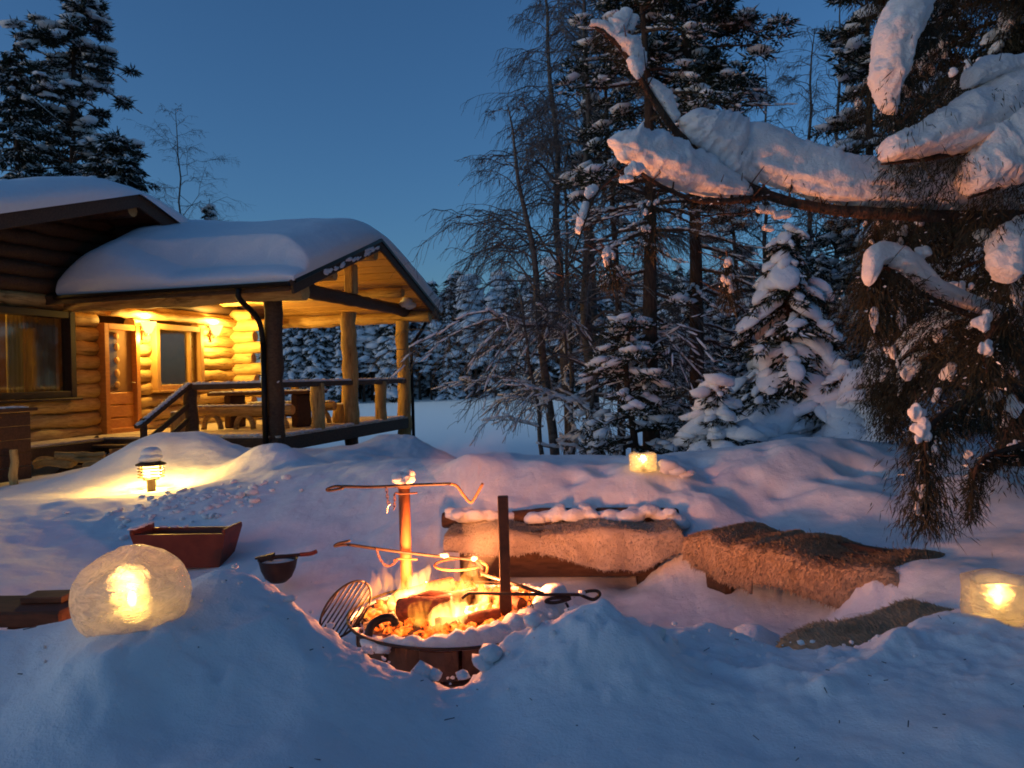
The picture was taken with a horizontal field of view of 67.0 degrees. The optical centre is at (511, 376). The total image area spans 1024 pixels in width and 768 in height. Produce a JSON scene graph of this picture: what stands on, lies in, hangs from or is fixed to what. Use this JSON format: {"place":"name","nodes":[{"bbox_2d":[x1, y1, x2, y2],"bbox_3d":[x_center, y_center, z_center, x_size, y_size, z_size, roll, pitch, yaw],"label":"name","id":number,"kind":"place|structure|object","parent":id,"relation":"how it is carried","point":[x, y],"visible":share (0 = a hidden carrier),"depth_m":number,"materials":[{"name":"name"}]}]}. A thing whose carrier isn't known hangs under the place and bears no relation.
{"place":"outdoors","nodes":[
{"label":"outdoors","id":0,"kind":"place"},
{"bbox_2d":[256,377,679,403],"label":"hill","id":1,"kind":"structure","parent":0,"point":[424,399],"depth_m":119.61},
{"bbox_2d":[282,328,303,400],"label":"forest tree","id":2,"kind":"object","parent":1,"relation":"on","point":[288,334],"visible":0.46,"depth_m":118.85,"materials":[{"name":"green wood"}]},
{"bbox_2d":[286,328,312,400],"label":"forest tree","id":3,"kind":"object","parent":1,"relation":"on","point":[299,335],"visible":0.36,"depth_m":119.07,"materials":[{"name":"plant"}]},
{"bbox_2d":[301,328,331,398],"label":"forest tree","id":4,"kind":"object","parent":1,"relation":"on","point":[312,347],"visible":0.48,"depth_m":117.99,"materials":[{"name":"plant"}]},
{"bbox_2d":[310,328,339,402],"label":"forest tree","id":5,"kind":"object","parent":1,"relation":"on","point":[328,334],"visible":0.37,"depth_m":118.66,"materials":[{"name":"white wood"}]},
{"bbox_2d":[328,326,359,402],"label":"forest tree","id":6,"kind":"object","parent":1,"relation":"on","point":[336,391],"visible":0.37,"depth_m":117.63,"materials":[{"name":"green wood"}]},
{"bbox_2d":[340,325,379,401],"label":"forest tree","id":7,"kind":"object","parent":1,"relation":"on","point":[366,348],"visible":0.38,"depth_m":119.27,"materials":[{"name":"plant"}]},
{"bbox_2d":[355,325,382,400],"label":"forest tree","id":8,"kind":"object","parent":1,"relation":"on","point":[363,338],"visible":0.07,"depth_m":120.95,"materials":[{"name":"white wood"}]},
{"bbox_2d":[359,324,382,401],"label":"forest tree","id":9,"kind":"object","parent":1,"relation":"on","point":[369,339],"visible":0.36,"depth_m":119.24,"materials":[{"name":"plant"}]},
{"bbox_2d":[373,324,397,402],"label":"forest tree","id":10,"kind":"object","parent":1,"relation":"on","point":[385,339],"visible":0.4,"depth_m":117.08,"materials":[{"name":"green wood"}]},
{"bbox_2d":[408,322,431,399],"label":"forest tree","id":11,"kind":"object","parent":1,"relation":"on","point":[421,353],"visible":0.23,"depth_m":120.47,"materials":[{"name":"white wood"}]},
{"bbox_2d":[414,336,437,398],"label":"forest tree","id":12,"kind":"object","parent":1,"relation":"on","point":[425,384],"visible":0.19,"depth_m":123.60,"materials":[{"name":"green wood"}]},
{"bbox_2d":[417,320,442,399],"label":"forest tree","id":13,"kind":"object","parent":1,"relation":"on","point":[432,360],"visible":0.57,"depth_m":119.39,"materials":[{"name":"white wood"}]},
{"bbox_2d":[435,305,463,400],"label":"forest tree","id":14,"kind":"object","parent":1,"relation":"on","point":[450,394],"visible":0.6,"depth_m":119.44,"materials":[{"name":"plant"}]},
{"bbox_2d":[429,274,474,397],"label":"forest tree","id":15,"kind":"object","parent":1,"relation":"on","point":[456,313],"visible":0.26,"depth_m":121.42,"materials":[{"name":"green wood"}]},
{"bbox_2d":[442,275,483,398],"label":"forest tree","id":16,"kind":"object","parent":1,"relation":"on","point":[473,317],"visible":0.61,"depth_m":119.45,"materials":[{"name":"white wood"}]},
{"bbox_2d":[457,273,492,396],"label":"forest tree","id":17,"kind":"object","parent":1,"relation":"on","point":[480,307],"visible":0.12,"depth_m":120.98,"materials":[{"name":"plant"}]},
{"bbox_2d":[461,292,492,397],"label":"forest tree","id":18,"kind":"object","parent":1,"relation":"on","point":[475,308],"visible":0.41,"depth_m":119.97,"materials":[{"name":"plant"}]},
{"bbox_2d":[478,300,503,398],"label":"forest tree","id":19,"kind":"object","parent":1,"relation":"on","point":[491,395],"visible":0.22,"depth_m":121.31,"materials":[{"name":"plant"}]},
{"bbox_2d":[478,295,505,396],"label":"forest tree","id":20,"kind":"object","parent":1,"relation":"on","point":[491,299],"visible":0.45,"depth_m":119.66,"materials":[{"name":"white wood"}]},
{"bbox_2d":[485,275,512,358],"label":"forest tree","id":21,"kind":"object","parent":1,"relation":"on","point":[496,292],"visible":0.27,"depth_m":121.48,"materials":[{"name":"plant"}]},
{"bbox_2d":[494,285,527,396],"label":"forest tree","id":22,"kind":"object","parent":1,"relation":"on","point":[508,344],"visible":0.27,"depth_m":120.23,"materials":[{"name":"plant"}]},
{"bbox_2d":[511,292,539,380],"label":"forest tree","id":23,"kind":"object","parent":1,"relation":"on","point":[534,361],"visible":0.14,"depth_m":117.54,"materials":[{"name":"green wood"}]},
{"bbox_2d":[531,286,558,397],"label":"forest tree","id":24,"kind":"object","parent":1,"relation":"on","point":[551,367],"visible":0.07,"depth_m":118.08,"materials":[{"name":"plant"}]},
{"bbox_2d":[534,256,575,385],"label":"forest tree","id":25,"kind":"object","parent":1,"relation":"on","point":[551,285],"visible":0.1,"depth_m":118.83,"materials":[{"name":"plant"}]},
{"bbox_2d":[572,289,601,396],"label":"forest tree","id":26,"kind":"object","parent":1,"relation":"on","point":[578,316],"visible":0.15,"depth_m":117.84,"materials":[{"name":"plant"}]},
{"bbox_2d":[599,299,616,394],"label":"forest tree","id":27,"kind":"object","parent":1,"relation":"on","point":[609,306],"visible":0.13,"depth_m":118.18,"materials":[{"name":"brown wood"}]},
{"bbox_2d":[286,397,688,457],"bbox_3d":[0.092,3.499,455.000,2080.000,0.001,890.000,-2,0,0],"label":"lake","id":28,"kind":"structure","parent":0,"point":[434,421],"depth_m":51.80,"materials":[{"name":"snow"}]},
{"bbox_2d":[0,0,995,375],"label":"sky","id":29,"kind":"structure","parent":0,"point":[351,109],"materials":[{"name":"blue"}]},
{"bbox_2d":[0,423,1023,767],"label":"snow ground","id":30,"kind":"structure","parent":0,"point":[252,681],"depth_m":2.56,"materials":[{"name":"snow"}]},
{"bbox_2d":[8,449,18,485],"bbox_3d":[-7.086,1.311,10.995,0.111,0.540,0.145,-2,0,33],"label":"wooden stake","id":31,"kind":"object","parent":30,"relation":"on","point":[13,469],"visible":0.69,"depth_m":10.96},
{"bbox_2d":[0,406,37,482],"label":"storage box","id":32,"kind":"object","parent":30,"relation":"on","point":[18,431],"visible":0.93,"depth_m":11.37,"materials":[{"name":"brown wood"}]},
{"bbox_2d":[0,34,55,179],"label":"spruce tree","id":33,"kind":"object","parent":30,"relation":"on","point":[12,83],"visible":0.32,"depth_m":28.85,"materials":[{"name":"plant"}]},
{"bbox_2d":[0,595,70,629],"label":"plank bench","id":34,"kind":"object","parent":30,"relation":"on","point":[15,613],"visible":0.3,"depth_m":4.16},
{"bbox_2d":[20,590,69,603],"bbox_3d":[-2.620,1.247,4.380,0.240,0.035,0.160,-2,0,0],"label":"flat board","id":35,"kind":"object","parent":34,"relation":"on","point":[47,596],"visible":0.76,"depth_m":4.31,"materials":[{"name":"brown wood"}]},
{"bbox_2d":[32,456,77,468],"bbox_3d":[-7.425,1.398,12.600,0.721,0.188,0.506,-2,0,0],"label":"split log","id":36,"kind":"object","parent":30,"relation":"on","point":[40,462],"visible":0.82,"depth_m":12.39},
{"bbox_2d":[0,0,151,179],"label":"pine tree","id":37,"kind":"object","parent":30,"relation":"on","point":[73,26],"visible":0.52,"depth_m":30.33,"materials":[{"name":"green plant"}]},
{"bbox_2d":[81,126,159,453],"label":"spruce tree","id":38,"kind":"object","parent":30,"relation":"on","point":[115,160],"visible":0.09,"depth_m":26.68,"materials":[{"name":"plant"}]},
{"bbox_2d":[69,544,191,637],"bbox_3d":[-1.130,0.651,2.300,0.332,0.293,0.321,-2,0,0],"label":"ice globe lantern","id":39,"kind":"object","parent":30,"relation":"on","point":[122,590],"visible":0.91,"depth_m":2.19,"materials":[{"name":"white"}]},
{"bbox_2d":[135,447,165,491],"bbox_3d":[-4.242,1.305,9.100,0.336,0.952,0.333,-2,0,0],"label":"garden lamp","id":40,"kind":"object","parent":30,"relation":"on","point":[150,463],"visible":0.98,"depth_m":9.02,"materials":[{"name":"metal"}]},
{"bbox_2d":[127,521,241,567],"bbox_3d":[-2.850,1.461,6.767,0.876,0.356,0.392,-1,0,4],"label":"wooden tub","id":41,"kind":"object","parent":30,"relation":"on","point":[202,547],"visible":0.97,"depth_m":6.60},
{"bbox_2d":[123,103,256,331],"bbox_3d":[-15.602,-4.379,36.190,9.321,16.202,8.900,-2,0,0],"label":"birch tree","id":42,"kind":"object","parent":30,"relation":"on","point":[180,184],"visible":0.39,"depth_m":35.92,"materials":[{"name":"brown plant"}]},
{"bbox_2d":[201,198,218,220],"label":"spruce tree","id":43,"kind":"object","parent":30,"relation":"on","point":[209,211],"visible":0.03,"depth_m":33.86,"materials":[{"name":"green wood"}]},
{"bbox_2d":[0,176,441,473],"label":"log cabin","id":44,"kind":"object","parent":30,"relation":"on","point":[94,272],"visible":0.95,"depth_m":14.79,"materials":[{"name":"brown wood"}]},
{"bbox_2d":[0,305,82,403],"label":"window","id":45,"kind":"structure","parent":44,"relation":"in","point":[39,365],"depth_m":14.45,"materials":[{"name":"brown"}]},
{"bbox_2d":[96,323,141,433],"bbox_3d":[-8.161,0.049,16.087,0.234,2.270,1.000,-2,0,14],"label":"door","id":46,"kind":"structure","parent":44,"relation":"in","point":[119,344],"depth_m":16.05,"materials":[{"name":"brown wood"}]},
{"bbox_2d":[148,323,209,392],"bbox_3d":[-7.678,-0.412,17.850,0.350,1.535,1.750,-2,0,14],"label":"window","id":47,"kind":"structure","parent":44,"relation":"in","point":[197,332],"depth_m":18.13,"materials":[{"name":"brown wood"}]},
{"bbox_2d":[197,403,294,429],"bbox_3d":[-5.442,0.817,15.729,2.219,0.524,0.255,-2,0,14],"label":"porch bench","id":48,"kind":"object","parent":44,"relation":"on","point":[239,411],"visible":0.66,"depth_m":15.69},
{"bbox_2d":[207,389,327,427],"bbox_3d":[-5.227,0.688,16.636,2.524,0.798,0.857,-2,0,14],"label":"porch table","id":49,"kind":"object","parent":44,"relation":"on","point":[300,402],"visible":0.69,"depth_m":16.43,"materials":[{"name":"brown wood"}]},
{"bbox_2d":[246,400,336,422],"bbox_3d":[-5.003,0.806,17.466,2.219,0.524,0.252,-2,0,14],"label":"porch bench","id":50,"kind":"object","parent":44,"relation":"on","point":[330,405],"visible":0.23,"depth_m":17.19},
{"bbox_2d":[257,554,297,583],"bbox_3d":[-1.783,1.481,5.900,0.300,0.180,0.300,-2,0,0],"label":"iron pot","id":51,"kind":"object","parent":30,"relation":"on","point":[277,570],"visible":0.91,"depth_m":5.81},
{"bbox_2d":[255,550,317,560],"bbox_3d":[-1.724,1.363,5.908,0.466,0.063,0.078,-1,0,-11],"label":"ladle","id":52,"kind":"object","parent":51,"relation":"on","point":[270,557],"visible":1,"depth_m":5.90,"materials":[{"name":"black metal"}]},
{"bbox_2d":[346,578,568,687],"bbox_3d":[-0.273,1.401,4.062,1.164,0.619,1.182,-2,0,0],"label":"fire pit","id":53,"kind":"object","parent":30,"relation":"on","point":[446,649],"visible":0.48,"depth_m":3.64,"materials":[{"name":"metal"}]},
{"bbox_2d":[319,580,371,637],"bbox_3d":[-0.840,1.230,3.921,0.288,0.382,0.040,-2,0,-39],"label":"wire grill","id":54,"kind":"object","parent":53,"relation":"on","point":[356,623],"visible":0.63,"depth_m":3.92,"materials":[{"name":"metal"}]},
{"bbox_2d":[364,613,399,636],"bbox_3d":[-0.616,1.173,3.655,0.171,0.096,0.050,-1,0,-26],"label":"iron hoop","id":55,"kind":"object","parent":53,"relation":"attached to","point":[373,623],"visible":1,"depth_m":3.64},
{"bbox_2d":[391,468,414,589],"bbox_3d":[-0.612,1.071,4.453,0.135,1.090,0.149,-2,0,0],"label":"pot post","id":56,"kind":"object","parent":53,"relation":"on","point":[405,476],"visible":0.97,"depth_m":4.42,"materials":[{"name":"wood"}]},
{"bbox_2d":[326,482,483,512],"bbox_3d":[-0.604,0.685,4.384,0.896,0.166,0.051,-2,0,-4],"label":"pot hook","id":57,"kind":"object","parent":56,"relation":"attached to","point":[336,487],"visible":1,"depth_m":4.37,"materials":[{"name":"metal"}]},
{"bbox_2d":[333,540,482,570],"bbox_3d":[-0.585,0.999,4.420,0.847,0.174,0.289,-2,0,0],"label":"pot ring","id":58,"kind":"object","parent":56,"relation":"attached to","point":[446,556],"visible":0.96,"depth_m":4.37,"materials":[{"name":"metal"}]},
{"bbox_2d":[392,577,454,602],"bbox_3d":[-0.485,1.181,4.263,0.348,0.113,0.085,-2,0,-24],"label":"fire log","id":59,"kind":"object","parent":53,"relation":"on","point":[446,584],"visible":0.71,"depth_m":4.25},
{"bbox_2d":[395,593,455,621],"bbox_3d":[-0.440,1.173,3.926,0.295,0.148,0.131,-2,0,7],"label":"fire log","id":60,"kind":"object","parent":53,"relation":"on","point":[424,607],"visible":0.87,"depth_m":3.88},
{"bbox_2d":[408,587,479,607],"bbox_3d":[-0.360,1.164,4.049,0.380,0.131,0.095,-2,0,12],"label":"fire log","id":61,"kind":"object","parent":53,"relation":"on","point":[469,600],"visible":0.52,"depth_m":4.00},
{"bbox_2d":[435,608,500,625],"bbox_3d":[-0.217,1.209,3.833,0.329,0.096,0.082,-1,0,-11],"label":"fire log","id":62,"kind":"object","parent":53,"relation":"on","point":[480,616],"visible":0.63,"depth_m":3.81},
{"bbox_2d":[497,495,511,615],"bbox_3d":[-0.034,1.104,3.920,0.064,0.995,0.064,-2,0,0],"label":"iron post","id":63,"kind":"object","parent":53,"relation":"on","point":[505,604],"visible":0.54,"depth_m":3.89,"materials":[{"name":"metal"}]},
{"bbox_2d":[475,560,543,607],"bbox_3d":[-0.039,1.117,4.046,0.082,0.206,0.604,-1,0,-34],"label":"grill arm","id":64,"kind":"object","parent":63,"relation":"attached to","point":[481,566],"visible":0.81,"depth_m":4.04},
{"bbox_2d":[488,595,526,609],"bbox_3d":[-0.033,1.210,4.171,0.077,0.090,0.268,-2,0,-41],"label":"fire log","id":65,"kind":"object","parent":53,"relation":"on","point":[518,603],"visible":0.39,"depth_m":4.08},
{"bbox_2d":[461,589,600,603],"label":"fire tongs","id":66,"kind":"object","parent":53,"relation":"on","point":[562,597],"visible":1,"depth_m":3.80,"materials":[{"name":"metal"}]},
{"bbox_2d":[42,474,917,690],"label":"snow crumbs","id":67,"kind":"object","parent":30,"relation":"on","point":[487,657],"visible":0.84,"depth_m":2.75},
{"bbox_2d":[429,96,642,454],"bbox_3d":[0.459,-1.663,14.280,3.924,7.163,4.062,-1,0,-12],"label":"birch tree","id":68,"kind":"object","parent":30,"relation":"on","point":[528,385],"visible":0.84,"depth_m":14.46,"materials":[{"name":"brown plant"}]},
{"bbox_2d":[469,289,613,454],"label":"young birch tree","id":69,"kind":"object","parent":30,"relation":"on","point":[539,442],"visible":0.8,"depth_m":13.57,"materials":[{"name":"brown plant"}]},
{"bbox_2d":[367,0,720,454],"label":"birch tree","id":70,"kind":"object","parent":30,"relation":"on","point":[550,86],"visible":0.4,"depth_m":18.45,"materials":[{"name":"brown plant"}]},
{"bbox_2d":[447,522,667,584],"bbox_3d":[0.409,1.532,6.186,1.835,0.675,0.469,-1,0,4],"label":"log bench","id":71,"kind":"object","parent":30,"relation":"on","point":[532,564],"visible":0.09,"depth_m":6.03,"materials":[{"name":"brown wood"}]},
{"bbox_2d":[443,519,544,557],"bbox_3d":[-0.124,1.282,6.168,0.838,0.253,0.562,-2,0,0],"label":"sheepskin","id":72,"kind":"object","parent":71,"relation":"on","point":[481,538],"visible":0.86,"depth_m":5.95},
{"bbox_2d":[539,517,683,572],"bbox_3d":[0.767,1.321,6.080,1.136,0.385,0.519,-1,0,3],"label":"sheepskin","id":73,"kind":"object","parent":71,"relation":"on","point":[604,544],"visible":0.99,"depth_m":5.88,"materials":[{"name":"fur"}]},
{"bbox_2d":[441,503,689,528],"bbox_3d":[0.439,1.167,6.436,2.072,0.222,0.308,-2,0,5],"label":"bench backrest","id":74,"kind":"object","parent":30,"relation":"on","point":[559,512],"visible":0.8,"depth_m":6.36,"materials":[{"name":"wood"}]},
{"bbox_2d":[371,0,766,454],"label":"birch tree","id":75,"kind":"object","parent":30,"relation":"on","point":[586,299],"visible":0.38,"depth_m":14.68,"materials":[{"name":"brown plant"}]},
{"bbox_2d":[510,122,634,454],"bbox_3d":[1.415,-1.711,16.090,2.954,7.421,3.320,-2,0,0],"label":"birch tree","id":76,"kind":"object","parent":30,"relation":"on","point":[565,379],"visible":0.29,"depth_m":16.51,"materials":[{"name":"brown plant"}]},
{"bbox_2d":[524,310,629,454],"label":"young birch tree","id":77,"kind":"object","parent":30,"relation":"on","point":[571,437],"visible":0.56,"depth_m":13.41,"materials":[{"name":"brown plant"}]},
{"bbox_2d":[455,0,710,454],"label":"birch tree","id":78,"kind":"object","parent":30,"relation":"on","point":[594,311],"visible":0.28,"depth_m":19.57,"materials":[{"name":"brown plant"}]},
{"bbox_2d":[560,30,663,455],"bbox_3d":[2.155,-2.914,17.540,2.788,9.833,2.040,-2,0,32],"label":"pine tree","id":79,"kind":"object","parent":30,"relation":"on","point":[578,155],"visible":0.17,"depth_m":17.40,"materials":[{"name":"green plant"}]},
{"bbox_2d":[559,312,694,454],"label":"pine sapling","id":80,"kind":"object","parent":30,"relation":"on","point":[624,368],"visible":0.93,"depth_m":12.05,"materials":[{"name":"green plant"}]},
{"bbox_2d":[629,452,656,471],"bbox_3d":[1.196,0.777,7.058,0.253,0.161,0.253,-2,0,0],"label":"ice lantern","id":81,"kind":"object","parent":30,"relation":"on","point":[643,462],"visible":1,"depth_m":6.96,"materials":[{"name":"white"}]},
{"bbox_2d":[552,0,759,449],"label":"pine tree","id":82,"kind":"object","parent":30,"relation":"on","point":[698,92],"visible":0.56,"depth_m":13.09,"materials":[{"name":"green plant"}]},
{"bbox_2d":[641,303,688,451],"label":"spruce tree","id":83,"kind":"object","parent":30,"relation":"on","point":[671,437],"visible":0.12,"depth_m":25.82,"materials":[{"name":"plant"}]},
{"bbox_2d":[658,459,696,477],"bbox_3d":[1.504,0.834,7.009,0.358,0.186,0.207,-2,0,-9],"label":"snow lump","id":84,"kind":"object","parent":30,"relation":"on","point":[670,467],"visible":1,"depth_m":6.95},
{"bbox_2d":[559,0,806,406],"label":"pine tree","id":85,"kind":"object","parent":30,"relation":"on","point":[744,19],"visible":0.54,"depth_m":14.12,"materials":[{"name":"green plant"}]},
{"bbox_2d":[704,321,725,374],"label":"spruce tree","id":86,"kind":"object","parent":30,"relation":"on","point":[714,350],"visible":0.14,"depth_m":20.89,"materials":[{"name":"plant"}]},
{"bbox_2d":[685,201,762,373],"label":"pine tree","id":87,"kind":"object","parent":30,"relation":"on","point":[715,319],"visible":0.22,"depth_m":23.70,"materials":[{"name":"green plant"}]},
{"bbox_2d":[673,373,780,451],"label":"spruce sapling","id":88,"kind":"object","parent":30,"relation":"on","point":[705,427],"visible":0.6,"depth_m":10.04,"materials":[{"name":"white wood"}]},
{"bbox_2d":[725,300,757,377],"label":"spruce tree","id":89,"kind":"object","parent":30,"relation":"on","point":[740,369],"visible":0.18,"depth_m":21.92,"materials":[{"name":"white wood"}]},
{"bbox_2d":[687,59,837,348],"bbox_3d":[7.835,-3.869,24.207,4.864,11.746,5.184,-2,0,0],"label":"birch tree","id":90,"kind":"object","parent":30,"relation":"on","point":[764,237],"visible":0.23,"depth_m":23.98,"materials":[{"name":"plant"}]},
{"bbox_2d":[548,0,1023,558],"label":"great spruce","id":91,"kind":"object","parent":30,"relation":"on","point":[946,174],"visible":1,"depth_m":4.42,"materials":[{"name":"green wood"}]},
{"bbox_2d":[706,541,894,593],"bbox_3d":[2.008,1.483,5.292,0.637,0.690,1.492,-1,0,-38],"label":"log bench","id":92,"kind":"object","parent":30,"relation":"on","point":[720,586],"visible":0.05,"depth_m":5.19,"materials":[{"name":"brown wood"}]},
{"bbox_2d":[682,520,805,594],"bbox_3d":[1.674,1.285,5.644,0.738,0.396,0.634,-1,0,-38],"label":"sheepskin","id":93,"kind":"object","parent":92,"relation":"on","point":[718,554],"visible":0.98,"depth_m":5.50,"materials":[{"name":"fur"}]},
{"bbox_2d":[743,529,944,611],"bbox_3d":[2.144,1.266,5.038,0.772,0.387,1.097,-1,0,-38],"label":"sheepskin","id":94,"kind":"object","parent":92,"relation":"on","point":[796,565],"visible":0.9,"depth_m":4.90,"materials":[{"name":"fur"}]},
{"bbox_2d":[727,222,874,441],"bbox_3d":[4.116,0.102,11.520,3.622,4.815,2.863,-2,0,0],"label":"spruce tree","id":95,"kind":"object","parent":30,"relation":"on","point":[788,371],"visible":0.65,"depth_m":11.24,"materials":[{"name":"white wood"}]},
{"bbox_2d":[743,26,863,314],"bbox_3d":[8.473,-4.132,21.564,3.926,11.436,6.215,-2,0,37],"label":"birch tree","id":96,"kind":"object","parent":30,"relation":"on","point":[811,110],"visible":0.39,"depth_m":21.77,"materials":[{"name":"plant"}]},
{"bbox_2d":[748,6,887,327],"bbox_3d":[10.923,-5.471,24.870,6.984,14.160,5.548,-1,0,-30],"label":"birch tree","id":97,"kind":"object","parent":30,"relation":"on","point":[838,103],"visible":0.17,"depth_m":24.88,"materials":[{"name":"plant"}]},
{"bbox_2d":[757,359,880,441],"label":"spruce sapling","id":98,"kind":"object","parent":30,"relation":"on","point":[834,379],"visible":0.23,"depth_m":10.64,"materials":[{"name":"white wood"}]},
{"bbox_2d":[810,252,849,356],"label":"spruce tree","id":99,"kind":"object","parent":30,"relation":"on","point":[823,264],"visible":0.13,"depth_m":18.89,"materials":[{"name":"green wood"}]},
{"bbox_2d":[793,0,889,344],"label":"pine tree","id":100,"kind":"object","parent":30,"relation":"on","point":[852,53],"visible":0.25,"depth_m":20.04,"materials":[{"name":"green plant"}]},
{"bbox_2d":[832,237,861,360],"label":"spruce tree","id":101,"kind":"object","parent":30,"relation":"on","point":[842,263],"visible":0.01,"depth_m":22.92,"materials":[{"name":"plant"}]},
{"bbox_2d":[828,217,866,356],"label":"pine tree","id":102,"kind":"object","parent":30,"relation":"on","point":[839,277],"visible":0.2,"depth_m":19.07,"materials":[{"name":"green plant"}]},
{"bbox_2d":[811,341,967,443],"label":"spruce sapling","id":103,"kind":"object","parent":30,"relation":"on","point":[848,390],"visible":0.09,"depth_m":10.33,"materials":[{"name":"green wood"}]},
{"bbox_2d":[834,0,979,404],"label":"spruce tree","id":104,"kind":"object","parent":30,"relation":"on","point":[856,361],"depth_m":16.06,"materials":[{"name":"plant"}]},
{"bbox_2d":[900,234,998,431],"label":"spruce tree","id":105,"kind":"object","parent":30,"relation":"on","point":[939,275],"depth_m":11.93,"materials":[{"name":"plant"}]},
{"bbox_2d":[959,568,1023,626],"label":"ice lantern","id":106,"kind":"object","parent":30,"relation":"on","point":[997,594],"visible":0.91,"depth_m":2.92,"materials":[{"name":"white"}]},
{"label":"log bench","id":107,"kind":"object","parent":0,"visible":0},
{"bbox_2d":[775,597,955,649],"bbox_3d":[1.746,1.248,3.583,1.016,0.272,0.579,-2,0,-30],"label":"sheepskin","id":108,"kind":"object","parent":107,"relation":"on","point":[860,630],"visible":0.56,"depth_m":3.60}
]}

